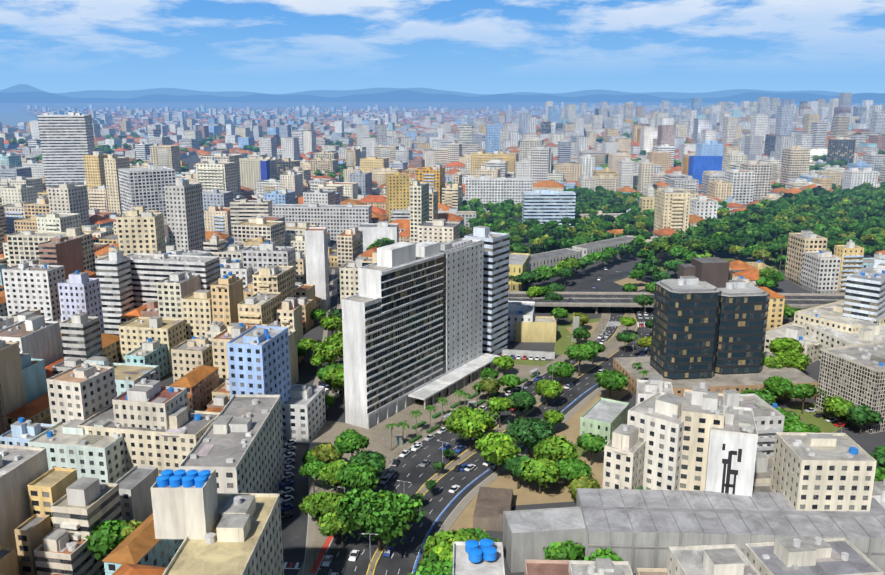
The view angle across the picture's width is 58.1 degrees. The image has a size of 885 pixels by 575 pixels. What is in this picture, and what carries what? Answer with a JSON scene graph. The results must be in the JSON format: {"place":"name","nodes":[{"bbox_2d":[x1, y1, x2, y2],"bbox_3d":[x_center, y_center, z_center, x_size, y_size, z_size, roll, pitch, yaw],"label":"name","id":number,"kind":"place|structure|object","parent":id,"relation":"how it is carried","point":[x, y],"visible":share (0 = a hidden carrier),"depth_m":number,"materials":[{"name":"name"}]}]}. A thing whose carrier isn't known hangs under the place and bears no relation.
{"place":"outdoors","nodes":[
{"label":"outdoors","id":0,"kind":"place"},
{"bbox_2d":[0,107,37,126],"bbox_3d":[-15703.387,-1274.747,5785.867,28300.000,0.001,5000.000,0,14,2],"label":"river water","id":1,"kind":"structure","parent":0,"point":[10,117],"depth_m":4387.18,"materials":[{"name":"blue liquid"}]},
{"bbox_2d":[0,102,884,574],"bbox_3d":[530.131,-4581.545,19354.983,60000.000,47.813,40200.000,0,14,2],"label":"ground","id":2,"kind":"structure","parent":0,"point":[864,440],"depth_m":589.11,"materials":[{"name":"grey concrete"}]},
{"bbox_2d":[342,238,499,428],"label":"apartment building","id":3,"kind":"structure","parent":2,"relation":"on","point":[412,320],"depth_m":315.74,"materials":[{"name":"white concrete"}]},
{"bbox_2d":[0,93,884,574],"bbox_3d":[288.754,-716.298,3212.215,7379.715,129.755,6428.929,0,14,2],"label":"city buildings","id":4,"kind":"structure","parent":2,"relation":"on","point":[128,309],"depth_m":370.75,"materials":[{"name":"beige concrete"}]},
{"bbox_2d":[156,469,496,562],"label":"water tanks","id":5,"kind":"object","parent":4,"relation":"on","point":[189,478],"visible":1,"depth_m":170.62,"materials":[{"name":"blue plastic"}]},
{"bbox_2d":[2,108,884,574],"bbox_3d":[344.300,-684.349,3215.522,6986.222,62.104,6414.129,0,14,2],"label":"trees","id":6,"kind":"object","parent":2,"relation":"on","point":[840,216],"visible":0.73,"depth_m":350.12,"materials":[{"name":"green plant"}]},
{"bbox_2d":[508,291,844,316],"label":"viaduct","id":7,"kind":"object","parent":2,"relation":"on","point":[801,301],"visible":0.21,"depth_m":462.36,"materials":[{"name":"grey concrete"}]},
{"bbox_2d":[613,257,817,399],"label":"glass towers","id":8,"kind":"structure","parent":2,"relation":"on","point":[709,324],"depth_m":331.65,"materials":[{"name":"black glass"}]},
{"bbox_2d":[0,90,884,102],"bbox_3d":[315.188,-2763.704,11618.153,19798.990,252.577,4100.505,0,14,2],"label":"distant hills","id":9,"kind":"structure","parent":0,"point":[389,96],"depth_m":13208.81,"materials":[{"name":"blue"}]},
{"bbox_2d":[0,84,884,98],"bbox_3d":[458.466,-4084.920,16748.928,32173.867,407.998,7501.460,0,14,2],"label":"distant hills","id":10,"kind":"structure","parent":0,"point":[186,92],"depth_m":19570.47,"materials":[{"name":"blue"}]},
{"bbox_2d":[0,0,884,93],"label":"sky","id":11,"kind":"structure","parent":0,"point":[51,46],"materials":[{"name":"blue"}]},
{"bbox_2d":[101,254,847,574],"bbox_3d":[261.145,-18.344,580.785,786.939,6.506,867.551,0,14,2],"label":"roads","id":12,"kind":"structure","parent":0,"point":[303,539],"depth_m":279.92,"materials":[{"name":"grey asphalt"}]},
{"bbox_2d":[314,315,627,571],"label":"street furniture","id":13,"kind":"object","parent":12,"relation":"on","point":[473,404],"visible":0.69,"depth_m":317.09,"materials":[{"name":"grey metal"}]},
{"bbox_2d":[278,268,846,574],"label":"cars","id":14,"kind":"object","parent":12,"relation":"on","point":[416,446],"visible":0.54,"depth_m":274.57,"materials":[{"name":"paint"}]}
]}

